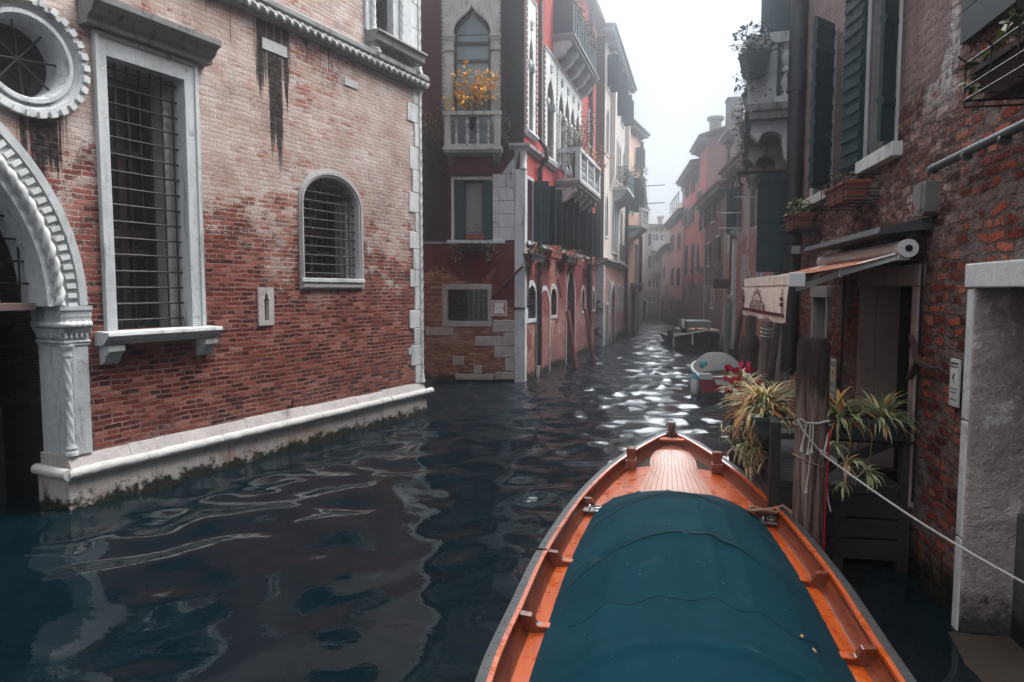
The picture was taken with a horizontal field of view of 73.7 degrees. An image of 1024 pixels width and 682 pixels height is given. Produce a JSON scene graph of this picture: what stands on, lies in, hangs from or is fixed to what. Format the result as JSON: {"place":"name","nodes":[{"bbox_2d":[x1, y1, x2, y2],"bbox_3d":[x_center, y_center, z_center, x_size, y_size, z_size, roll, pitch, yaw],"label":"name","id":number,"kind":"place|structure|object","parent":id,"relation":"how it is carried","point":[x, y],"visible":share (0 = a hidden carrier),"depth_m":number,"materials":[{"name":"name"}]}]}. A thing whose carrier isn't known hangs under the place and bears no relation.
{"place":"outdoors","nodes":[
{"label":"outdoors","id":0,"kind":"place"},
{"bbox_2d":[0,317,997,681],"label":"canal water","id":1,"kind":"structure","parent":0,"point":[402,551],"depth_m":6.93,"materials":[{"name":"blue liquid"}]},
{"bbox_2d":[0,0,433,510],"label":"brick palazzo","id":2,"kind":"structure","parent":1,"relation":"in","point":[211,238],"depth_m":9.68,"materials":[{"name":"brick"}]},
{"bbox_2d":[78,0,222,364],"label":"tall window","id":3,"kind":"structure","parent":2,"relation":"in","point":[145,64],"depth_m":9.08,"materials":[{"name":"stone"}]},
{"bbox_2d":[298,169,364,288],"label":"arched window","id":4,"kind":"structure","parent":2,"relation":"in","point":[328,258],"depth_m":12.16,"materials":[{"name":"stone"}]},
{"bbox_2d":[364,0,427,74],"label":"upper window","id":5,"kind":"structure","parent":2,"relation":"in","point":[396,42],"depth_m":13.18,"materials":[{"name":"stone"}]},
{"bbox_2d":[420,0,605,383],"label":"red house","id":6,"kind":"structure","parent":1,"relation":"on","point":[539,56],"depth_m":19.27,"materials":[{"name":"red paint"}]},
{"bbox_2d":[422,106,454,173],"bbox_3d":[-1.981,-5.512,18.708,0.969,1.807,0.561,0,4,0],"label":"creeper","id":7,"kind":"object","parent":6,"relation":"attached to","point":[439,137],"visible":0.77,"depth_m":18.70,"materials":[{"name":"green plant"}]},
{"bbox_2d":[442,284,491,326],"bbox_3d":[-1.270,-1.015,19.390,1.397,1.204,0.305,0,4,2],"label":"barred window","id":8,"kind":"structure","parent":6,"relation":"in","point":[470,305],"depth_m":19.29,"materials":[{"name":"stone"}]},
{"bbox_2d":[441,0,500,143],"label":"gothic window","id":9,"kind":"structure","parent":6,"relation":"in","point":[473,41],"depth_m":18.84,"materials":[{"name":"stone"}]},
{"bbox_2d":[442,60,500,130],"bbox_3d":[-1.084,-6.654,18.523,1.673,1.896,0.764,0,4,0],"label":"balcony shrub","id":10,"kind":"object","parent":6,"relation":"on","point":[477,94],"visible":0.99,"depth_m":18.46,"materials":[{"name":"yellow plant"}]},
{"bbox_2d":[463,224,485,239],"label":"potted plant","id":11,"kind":"object","parent":6,"relation":"on","point":[478,236],"visible":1,"depth_m":19.03,"materials":[{"name":"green plant"}]},
{"bbox_2d":[449,243,499,263],"bbox_3d":[-1.055,-2.431,18.961,1.454,0.611,0.318,0,4,2],"label":"hanging trough","id":12,"kind":"object","parent":6,"relation":"hanging from","point":[486,247],"visible":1,"depth_m":18.89,"materials":[{"name":"metal"}]},
{"bbox_2d":[447,177,504,243],"bbox_3d":[-1.000,-3.658,19.163,1.617,1.845,0.390,0,4,2],"label":"shuttered window","id":13,"kind":"structure","parent":6,"relation":"in","point":[473,200],"depth_m":19.12,"materials":[{"name":"wood"}]},
{"bbox_2d":[492,300,506,315],"bbox_3d":[-0.354,-0.925,19.212,0.417,0.428,0.026,0,4,2],"label":"width sign","id":14,"kind":"object","parent":6,"relation":"attached to","point":[499,307],"visible":1,"depth_m":19.20,"materials":[{"name":"grey metal"}]},
{"bbox_2d":[492,109,513,152],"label":"creeper","id":15,"kind":"object","parent":6,"relation":"attached to","point":[504,132],"visible":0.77,"depth_m":18.63,"materials":[{"name":"green plant"}]},
{"bbox_2d":[524,0,539,141],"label":"gothic window","id":16,"kind":"structure","parent":6,"relation":"in","point":[531,28],"depth_m":19.34,"materials":[{"name":"stone"}]},
{"bbox_2d":[527,280,536,322],"bbox_3d":[0.432,-1.159,20.009,0.641,1.239,1.165,0,4,0],"label":"arched window","id":17,"kind":"structure","parent":6,"relation":"in","point":[531,319],"depth_m":20.32,"materials":[{"name":"stone"}]},
{"bbox_2d":[522,241,545,288],"bbox_3d":[0.612,-2.140,19.255,0.463,1.337,1.634,1,4,17],"label":"flower box","id":18,"kind":"object","parent":6,"relation":"attached to","point":[531,257],"visible":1,"depth_m":18.98,"materials":[{"name":"plant"}]},
{"bbox_2d":[526,175,548,245],"bbox_3d":[0.613,-3.725,19.579,0.927,1.940,0.916,0,4,0],"label":"shuttered window","id":19,"kind":"structure","parent":6,"relation":"in","point":[540,189],"depth_m":19.81,"materials":[{"name":"wood"}]},
{"bbox_2d":[543,44,559,165],"bbox_3d":[1.151,-7.353,21.654,0.431,3.410,1.790,1,4,16],"label":"gothic window","id":20,"kind":"structure","parent":6,"relation":"in","point":[550,68],"depth_m":21.91,"materials":[{"name":"stone"}]},
{"bbox_2d":[542,186,561,249],"bbox_3d":[1.103,-3.845,21.212,0.959,1.940,1.172,0,4,0],"label":"shuttered window","id":21,"kind":"structure","parent":6,"relation":"in","point":[555,196],"depth_m":20.78,"materials":[{"name":"wood"}]},
{"bbox_2d":[544,242,562,258],"bbox_3d":[1.316,-2.921,21.507,0.503,0.622,1.666,1,4,13],"label":"flower box","id":22,"kind":"object","parent":6,"relation":"attached to","point":[553,254],"visible":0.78,"depth_m":21.21,"materials":[{"name":"ceramic"}]},
{"bbox_2d":[550,284,557,318],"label":"arched window","id":23,"kind":"structure","parent":6,"relation":"in","point":[552,316],"depth_m":23.12,"materials":[{"name":"black glass"}]},
{"bbox_2d":[561,246,576,262],"bbox_3d":[1.962,-3.041,23.770,0.458,0.611,1.562,1,4,19],"label":"flower box","id":24,"kind":"object","parent":6,"relation":"attached to","point":[567,258],"visible":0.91,"depth_m":23.48,"materials":[{"name":"ceramic"}]},
{"bbox_2d":[559,198,579,253],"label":"shuttered window","id":25,"kind":"structure","parent":6,"relation":"in","point":[570,209],"depth_m":23.43,"materials":[{"name":"wood"}]},
{"bbox_2d":[565,267,575,362],"bbox_3d":[2.049,-0.821,25.543,0.811,3.869,1.740,0,4,0],"label":"water door","id":26,"kind":"structure","parent":6,"relation":"in","point":[570,269],"depth_m":25.98,"materials":[{"name":"brown wood"}]},
{"bbox_2d":[561,112,597,177],"bbox_3d":[2.159,-6.589,23.062,1.386,2.350,1.041,-1,4,-14],"label":"balcony shrub","id":27,"kind":"object","parent":6,"relation":"on","point":[572,161],"visible":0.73,"depth_m":22.99,"materials":[{"name":"green plant"}]},
{"bbox_2d":[575,207,592,257],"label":"shuttered window","id":28,"kind":"structure","parent":6,"relation":"in","point":[585,218],"depth_m":25.97,"materials":[{"name":"wood"}]},
{"bbox_2d":[573,0,600,57],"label":"creeper","id":29,"kind":"object","parent":6,"relation":"attached to","point":[587,26],"visible":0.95,"depth_m":23.92,"materials":[{"name":"green plant"}]},
{"bbox_2d":[584,213,600,258],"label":"shuttered window","id":30,"kind":"structure","parent":6,"relation":"in","point":[596,219],"depth_m":28.06,"materials":[{"name":"wood"}]},
{"bbox_2d":[586,256,599,287],"bbox_3d":[3.331,-2.899,28.428,0.503,1.358,1.622,2,5,21],"label":"flower box","id":31,"kind":"object","parent":6,"relation":"attached to","point":[592,267],"visible":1,"depth_m":28.15,"materials":[{"name":"plant"}]},
{"bbox_2d":[588,147,614,181],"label":"balcony shrub","id":32,"kind":"object","parent":6,"relation":"on","point":[604,166],"visible":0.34,"depth_m":25.77,"materials":[{"name":"green plant"}]},
{"bbox_2d":[566,311,577,367],"bbox_3d":[2.055,0.252,22.917,0.517,2.537,0.150,0,4,0],"label":"mooring pole","id":33,"kind":"object","parent":1,"relation":"in","point":[571,338],"visible":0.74,"depth_m":22.84,"materials":[{"name":"wood"}]},
{"bbox_2d":[584,309,594,361],"bbox_3d":[2.835,0.115,24.577,0.513,2.564,0.136,0,4,0],"label":"mooring pole","id":34,"kind":"object","parent":1,"relation":"in","point":[589,335],"visible":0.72,"depth_m":24.50,"materials":[{"name":"wood"}]},
{"bbox_2d":[594,22,636,345],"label":"cream house","id":35,"kind":"structure","parent":1,"relation":"on","point":[616,87],"depth_m":33.17,"materials":[{"name":"paint"}]},
{"bbox_2d":[605,189,608,238],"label":"window","id":36,"kind":"structure","parent":35,"relation":"in","point":[606,200],"depth_m":32.32,"materials":[{"name":"stone"}]},
{"bbox_2d":[611,196,614,253],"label":"window","id":37,"kind":"structure","parent":35,"relation":"in","point":[613,207],"depth_m":34.53,"materials":[{"name":"stone"}]},
{"bbox_2d":[611,281,614,341],"bbox_3d":[5.153,-1.344,35.467,0.240,3.488,1.540,1,4,15],"label":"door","id":38,"kind":"structure","parent":35,"relation":"in","point":[613,283],"depth_m":35.97,"materials":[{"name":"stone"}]},
{"bbox_2d":[606,52,621,94],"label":"window","id":39,"kind":"structure","parent":35,"relation":"in","point":[613,65],"depth_m":31.39,"materials":[{"name":"wood"}]},
{"bbox_2d":[617,73,627,115],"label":"window","id":40,"kind":"structure","parent":35,"relation":"in","point":[622,97],"depth_m":34.19,"materials":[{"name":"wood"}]},
{"bbox_2d":[621,95,633,128],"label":"window","id":41,"kind":"structure","parent":35,"relation":"in","point":[626,120],"depth_m":37.29,"materials":[{"name":"glass"}]},
{"bbox_2d":[638,178,647,329],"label":"mauve house","id":42,"kind":"structure","parent":1,"relation":"on","point":[640,316],"depth_m":53.58,"materials":[{"name":"paint"}]},
{"bbox_2d":[624,119,664,333],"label":"peach house","id":43,"kind":"structure","parent":1,"relation":"on","point":[638,219],"depth_m":41.97,"materials":[{"name":"paint"}]},
{"bbox_2d":[630,288,636,332],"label":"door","id":44,"kind":"structure","parent":43,"relation":"in","point":[633,289],"depth_m":43.25,"materials":[{"name":"glass"}]},
{"bbox_2d":[629,178,643,214],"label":"window","id":45,"kind":"structure","parent":43,"relation":"in","point":[638,200],"depth_m":40.93,"materials":[{"name":"wood"}]},
{"bbox_2d":[631,156,648,193],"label":"creeper","id":46,"kind":"object","parent":43,"relation":"attached to","point":[641,177],"visible":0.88,"depth_m":41.34,"materials":[{"name":"green plant"}]},
{"bbox_2d":[635,145,644,169],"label":"window","id":47,"kind":"structure","parent":43,"relation":"in","point":[639,152],"depth_m":42.08,"materials":[{"name":"glass"}]},
{"bbox_2d":[643,207,669,316],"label":"palace","id":48,"kind":"structure","parent":1,"relation":"in","point":[656,237],"depth_m":66.89,"materials":[{"name":"paint"}]},
{"bbox_2d":[658,243,669,320],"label":"pale house","id":49,"kind":"structure","parent":1,"relation":"on","point":[664,251],"depth_m":61.49,"materials":[{"name":"beige paint"}]},
{"bbox_2d":[664,187,684,325],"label":"pink house","id":50,"kind":"structure","parent":1,"relation":"on","point":[673,223],"depth_m":52.65,"materials":[{"name":"paint"}]},
{"bbox_2d":[676,158,699,319],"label":"rose red house","id":51,"kind":"structure","parent":1,"relation":"on","point":[686,180],"depth_m":43.43,"materials":[{"name":"paint"}]},
{"bbox_2d":[688,205,694,226],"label":"window","id":52,"kind":"structure","parent":51,"relation":"in","point":[691,212],"depth_m":42.26,"materials":[{"name":"wood"}]},
{"bbox_2d":[690,241,694,275],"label":"window","id":53,"kind":"structure","parent":51,"relation":"in","point":[692,261],"depth_m":41.54,"materials":[{"name":"stone"}]},
{"bbox_2d":[659,319,722,352],"bbox_3d":[8.406,-0.225,31.848,2.382,1.550,7.091,0,4,0],"label":"black barge","id":54,"kind":"object","parent":1,"relation":"on","point":[698,337],"visible":0.82,"depth_m":29.34,"materials":[{"name":"paint"}]},
{"bbox_2d":[475,421,916,681],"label":"wooden boat","id":55,"kind":"object","parent":1,"relation":"on","point":[672,459],"visible":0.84,"depth_m":5.44,"materials":[{"name":"paint"}]},
{"bbox_2d":[529,490,855,681],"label":"boat cover","id":56,"kind":"object","parent":55,"relation":"on","point":[666,586],"visible":0.99,"depth_m":4.16,"materials":[{"name":"blue fabric"}]},
{"bbox_2d":[746,504,791,514],"bbox_3d":[2.408,1.593,6.394,0.406,0.111,0.204,2,5,22],"label":"rope coil","id":57,"kind":"object","parent":55,"relation":"on","point":[763,511],"visible":0.98,"depth_m":6.37,"materials":[{"name":"beige fabric"}]},
{"bbox_2d":[693,179,730,348],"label":"brown brick house","id":58,"kind":"structure","parent":1,"relation":"on","point":[710,202],"depth_m":33.09,"materials":[{"name":"brick"}]},
{"bbox_2d":[713,234,719,262],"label":"window","id":59,"kind":"structure","parent":58,"relation":"in","point":[715,254],"depth_m":32.91,"materials":[{"name":"wood"}]},
{"bbox_2d":[689,115,743,319],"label":"gabled red house","id":60,"kind":"structure","parent":1,"relation":"on","point":[708,149],"depth_m":36.89,"materials":[{"name":"paint"}]},
{"bbox_2d":[690,352,750,398],"bbox_3d":[5.539,0.942,18.346,1.450,1.214,3.380,1,4,12],"label":"motorboat","id":61,"kind":"object","parent":1,"relation":"on","point":[711,374],"visible":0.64,"depth_m":17.36,"materials":[{"name":"red paint"}]},
{"bbox_2d":[690,373,698,393],"bbox_3d":[4.553,1.077,17.018,0.220,0.580,0.216,0,4,0],"label":"fender","id":62,"kind":"object","parent":61,"relation":"hanging from","point":[694,384],"visible":0.82,"depth_m":16.94,"materials":[{"name":"white plastic"}]},
{"bbox_2d":[723,302,731,352],"bbox_3d":[8.944,-0.248,28.333,0.349,2.724,0.241,0,4,0],"label":"mooring pole","id":63,"kind":"object","parent":1,"relation":"in","point":[727,327],"visible":0.66,"depth_m":28.23,"materials":[{"name":"brown wood"}]},
{"bbox_2d":[718,96,743,351],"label":"chimney house","id":64,"kind":"structure","parent":1,"relation":"on","point":[728,139],"depth_m":29.41,"materials":[{"name":"grey paint"}]},
{"bbox_2d":[732,309,742,358],"bbox_3d":[8.487,0.056,25.826,0.522,2.502,0.186,0,4,0],"label":"mooring pole","id":65,"kind":"object","parent":1,"relation":"in","point":[737,335],"visible":0.68,"depth_m":25.74,"materials":[{"name":"brown wood"}]},
{"bbox_2d":[713,148,773,356],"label":"shuttered grey house","id":66,"kind":"structure","parent":1,"relation":"on","point":[741,215],"depth_m":26.94,"materials":[{"name":"paint"}]},
{"bbox_2d":[734,181,741,232],"bbox_3d":[9.172,-5.362,27.500,0.330,1.978,1.491,1,4,8],"label":"window","id":67,"kind":"structure","parent":66,"relation":"in","point":[738,185],"depth_m":27.08,"materials":[{"name":"stone"}]},
{"bbox_2d":[749,189,757,229],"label":"window","id":68,"kind":"structure","parent":66,"relation":"in","point":[753,206],"depth_m":24.39,"materials":[{"name":"stone"}]},
{"bbox_2d":[739,316,759,377],"bbox_3d":[7.073,0.473,20.394,0.586,2.463,0.559,0,4,0],"label":"mooring pole","id":69,"kind":"object","parent":1,"relation":"in","point":[749,345],"visible":0.62,"depth_m":20.18,"materials":[{"name":"brown wood"}]},
{"bbox_2d":[756,321,772,388],"bbox_3d":[4.863,0.916,13.304,0.360,2.623,0.208,0,4,0],"label":"mooring pole","id":70,"kind":"object","parent":1,"relation":"in","point":[764,349],"visible":0.38,"depth_m":13.17,"materials":[{"name":"brown wood"}]},
{"bbox_2d":[736,0,807,428],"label":"building","id":71,"kind":"structure","parent":1,"relation":"on","point":[776,121],"depth_m":11.06,"materials":[{"name":"paint"}]},
{"bbox_2d":[730,102,749,166],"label":"hanging plant","id":72,"kind":"object","parent":71,"relation":"hanging from","point":[741,126],"visible":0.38,"depth_m":13.60,"materials":[{"name":"plant"}]},
{"bbox_2d":[733,127,759,186],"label":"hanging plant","id":73,"kind":"object","parent":71,"relation":"hanging from","point":[742,151],"visible":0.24,"depth_m":14.97,"materials":[{"name":"plant"}]},
{"bbox_2d":[729,21,780,112],"bbox_3d":[3.810,-4.369,10.861,0.771,1.482,0.709,-4,6,-44],"label":"hanging pot","id":74,"kind":"object","parent":71,"relation":"hanging from","point":[753,62],"visible":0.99,"depth_m":10.77,"materials":[{"name":"metal"}]},
{"bbox_2d":[733,71,779,144],"bbox_3d":[4.334,-4.205,12.127,0.804,1.448,0.633,-1,4,-19],"label":"hanging plant","id":75,"kind":"object","parent":71,"relation":"hanging from","point":[743,94],"visible":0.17,"depth_m":12.17,"materials":[{"name":"plant"}]},
{"bbox_2d":[788,245,800,258],"bbox_3d":[4.033,-1.262,9.725,0.160,0.190,0.195,1,4,11],"label":"floodlight","id":76,"kind":"object","parent":71,"relation":"attached to","point":[794,251],"visible":1,"depth_m":9.64,"materials":[{"name":"metal"}]},
{"bbox_2d":[765,322,781,389],"bbox_3d":[4.795,0.943,12.704,0.523,2.669,0.214,0,4,0],"label":"mooring pole","id":77,"kind":"object","parent":1,"relation":"in","point":[771,367],"visible":0.21,"depth_m":12.58,"materials":[{"name":"brown wood"}]},
{"bbox_2d":[774,332,783,392],"bbox_3d":[4.699,1.023,12.108,0.414,2.588,0.173,0,4,0],"label":"mooring pole","id":78,"kind":"object","parent":1,"relation":"in","point":[779,376],"visible":0.13,"depth_m":12.02,"materials":[{"name":"brown wood"}]},
{"bbox_2d":[792,338,830,552],"bbox_3d":[2.725,1.358,6.237,0.308,2.772,0.301,0,4,0],"label":"mooring post","id":79,"kind":"object","parent":1,"relation":"in","point":[813,356],"visible":0.55,"depth_m":6.09,"materials":[{"name":"brown wood"}]},
{"bbox_2d":[797,418,1023,583],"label":"mooring rope","id":80,"kind":"object","parent":79,"relation":"attached to","point":[823,452],"visible":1,"depth_m":6.00,"materials":[{"name":"fabric"}]},
{"bbox_2d":[823,420,830,550],"bbox_3d":[2.795,1.473,6.075,0.043,1.566,0.024,0,4,0],"label":"hanging rope","id":81,"kind":"object","parent":80,"relation":"hanging from","point":[828,427],"visible":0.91,"depth_m":6.05,"materials":[{"name":"white fabric"}]},
{"bbox_2d":[798,0,1023,681],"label":"restaurant house","id":82,"kind":"structure","parent":1,"relation":"in","point":[884,93],"depth_m":5.75,"materials":[{"name":"brick"}]},
{"bbox_2d":[778,194,823,234],"bbox_3d":[4.209,-1.856,9.969,0.444,0.524,0.939,1,4,11],"label":"flower box","id":83,"kind":"object","parent":82,"relation":"attached to","point":[798,222],"visible":0.99,"depth_m":9.73,"materials":[{"name":"ceramic"}]},
{"bbox_2d":[802,16,837,207],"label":"shuttered window","id":84,"kind":"structure","parent":82,"relation":"in","point":[824,45],"depth_m":8.86,"materials":[{"name":"wood"}]},
{"bbox_2d":[810,286,830,338],"bbox_3d":[4.536,-0.163,9.596,0.661,1.210,1.005,0,4,0],"label":"small window","id":85,"kind":"structure","parent":82,"relation":"in","point":[820,295],"depth_m":9.95,"materials":[{"name":"grey stone"}]},
{"bbox_2d":[729,382,917,571],"bbox_3d":[3.349,1.616,7.888,1.245,2.012,3.159,1,4,11],"label":"landing stage","id":86,"kind":"object","parent":82,"relation":"attached to","point":[773,477],"visible":0.46,"depth_m":6.38,"materials":[{"name":"black wood"}]},
{"bbox_2d":[729,388,744,415],"bbox_3d":[2.811,0.726,8.319,0.260,0.205,1.030,1,4,11],"label":"planter","id":87,"kind":"object","parent":86,"relation":"on","point":[736,407],"visible":0.07,"depth_m":8.21,"materials":[{"name":"plastic"}]},
{"bbox_2d":[719,361,762,405],"bbox_3d":[2.679,0.506,8.013,0.482,0.523,0.906,1,4,13],"label":"cyclamen","id":88,"kind":"object","parent":87,"relation":"in","point":[748,369],"visible":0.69,"depth_m":8.00,"materials":[{"name":"red plant"}]},
{"bbox_2d":[715,369,769,404],"bbox_3d":[2.850,0.545,8.376,0.716,0.419,0.745,0,4,0],"label":"spider plant","id":89,"kind":"object","parent":87,"relation":"in","point":[744,376],"visible":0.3,"depth_m":8.34,"materials":[{"name":"green plant"}]},
{"bbox_2d":[739,401,781,437],"bbox_3d":[2.582,0.813,7.144,0.260,0.205,1.030,1,4,11],"label":"planter","id":90,"kind":"object","parent":86,"relation":"on","point":[760,427],"visible":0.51,"depth_m":6.68,"materials":[{"name":"plastic"}]},
{"bbox_2d":[716,408,775,482],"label":"hanging plantlets","id":91,"kind":"object","parent":90,"relation":"hanging from","point":[756,450],"visible":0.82,"depth_m":7.05,"materials":[{"name":"green plant"}]},
{"bbox_2d":[720,376,795,443],"bbox_3d":[2.610,0.730,7.104,0.955,0.672,0.892,-2,5,-27],"label":"spider plant","id":92,"kind":"object","parent":90,"relation":"in","point":[763,400],"visible":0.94,"depth_m":6.98,"materials":[{"name":"green plant"}]},
{"bbox_2d":[772,398,789,416],"bbox_3d":[3.208,0.787,8.297,0.230,0.205,0.470,1,4,11],"label":"planter","id":93,"kind":"object","parent":86,"relation":"on","point":[785,403],"visible":0.23,"depth_m":8.08,"materials":[{"name":"plastic"}]},
{"bbox_2d":[755,379,795,407],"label":"spider plant","id":94,"kind":"object","parent":93,"relation":"in","point":[774,386],"visible":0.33,"depth_m":8.30,"materials":[{"name":"green plant"}]},
{"bbox_2d":[829,414,910,440],"bbox_3d":[3.188,0.800,6.300,0.810,0.195,0.230,1,4,11],"label":"planter","id":95,"kind":"object","parent":86,"relation":"on","point":[856,433],"visible":0.58,"depth_m":6.20,"materials":[{"name":"plastic"}]},
{"bbox_2d":[827,386,877,439],"bbox_3d":[3.017,0.679,6.348,0.732,0.576,0.738,0,4,0],"label":"spider plant","id":96,"kind":"object","parent":95,"relation":"in","point":[840,409],"visible":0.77,"depth_m":6.23,"materials":[{"name":"green plant"}]},
{"bbox_2d":[828,418,852,501],"bbox_3d":[2.928,1.053,6.101,0.185,0.747,0.184,-2,5,-29],"label":"plantlet","id":97,"kind":"object","parent":96,"relation":"hanging from","point":[843,487],"visible":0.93,"depth_m":6.08,"materials":[{"name":"green plant"}]},
{"bbox_2d":[826,418,870,488],"bbox_3d":[2.952,0.987,6.054,0.323,0.628,0.411,-4,6,-43],"label":"plantlet","id":98,"kind":"object","parent":96,"relation":"hanging from","point":[846,466],"visible":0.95,"depth_m":6.02,"materials":[{"name":"green plant"}]},
{"bbox_2d":[854,419,884,491],"bbox_3d":[3.145,0.995,5.992,0.282,0.654,0.294,-4,6,-44],"label":"plantlet","id":99,"kind":"object","parent":96,"relation":"hanging from","point":[867,471],"visible":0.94,"depth_m":5.97,"materials":[{"name":"green plant"}]},
{"bbox_2d":[841,387,920,448],"bbox_3d":[3.362,0.682,6.242,0.674,0.481,0.716,-4,6,-44],"label":"spider plant","id":100,"kind":"object","parent":95,"relation":"in","point":[881,411],"visible":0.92,"depth_m":6.18,"materials":[{"name":"green plant"}]},
{"bbox_2d":[829,358,836,398],"bbox_3d":[4.146,0.481,8.813,0.024,0.500,0.250,1,4,11],"label":"surveillance notice","id":101,"kind":"object","parent":82,"relation":"attached to","point":[833,376],"visible":1,"depth_m":8.76,"materials":[{"name":"metal"}]},
{"bbox_2d":[742,216,933,322],"bbox_3d":[3.320,-0.713,7.414,1.187,0.952,2.930,1,4,11],"label":"awning","id":102,"kind":"object","parent":82,"relation":"attached to","point":[765,297],"visible":1,"depth_m":6.57,"materials":[{"name":"beige fabric"}]},
{"bbox_2d":[817,170,881,210],"bbox_3d":[3.780,-1.701,7.711,0.424,0.349,0.946,1,4,11],"label":"flower box","id":103,"kind":"object","parent":82,"relation":"attached to","point":[847,192],"visible":1,"depth_m":7.37,"materials":[{"name":"ceramic"}]},
{"bbox_2d":[839,0,903,173],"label":"shuttered window","id":104,"kind":"structure","parent":82,"relation":"in","point":[858,13],"depth_m":7.63,"materials":[{"name":"wood"}]},
{"bbox_2d":[854,263,925,507],"bbox_3d":[4.023,0.358,6.948,0.827,2.220,1.848,0,4,0],"label":"canal door","id":105,"kind":"structure","parent":82,"relation":"in","point":[889,297],"depth_m":7.57,"materials":[{"name":"wood"}]},
{"bbox_2d":[912,180,940,215],"bbox_3d":[3.566,-1.220,5.903,0.145,0.291,0.282,1,4,11],"label":"alarm box","id":106,"kind":"object","parent":82,"relation":"attached to","point":[926,197],"visible":1,"depth_m":5.78,"materials":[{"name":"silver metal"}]},
{"bbox_2d":[949,358,961,407],"bbox_3d":[3.481,0.328,5.368,0.024,0.372,0.153,1,4,11],"label":"surveillance notice","id":107,"kind":"object","parent":82,"relation":"attached to","point":[955,382],"visible":1,"depth_m":5.34,"materials":[{"name":"metal"}]},
{"bbox_2d":[957,0,1023,107],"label":"flower box","id":108,"kind":"object","parent":82,"relation":"attached to","point":[997,73],"visible":1,"depth_m":4.02,"materials":[{"name":"black metal"}]},
{"bbox_2d":[598,0,782,225],"label":"sky","id":109,"kind":"structure","parent":0,"point":[682,65],"materials":[{"name":"white"}]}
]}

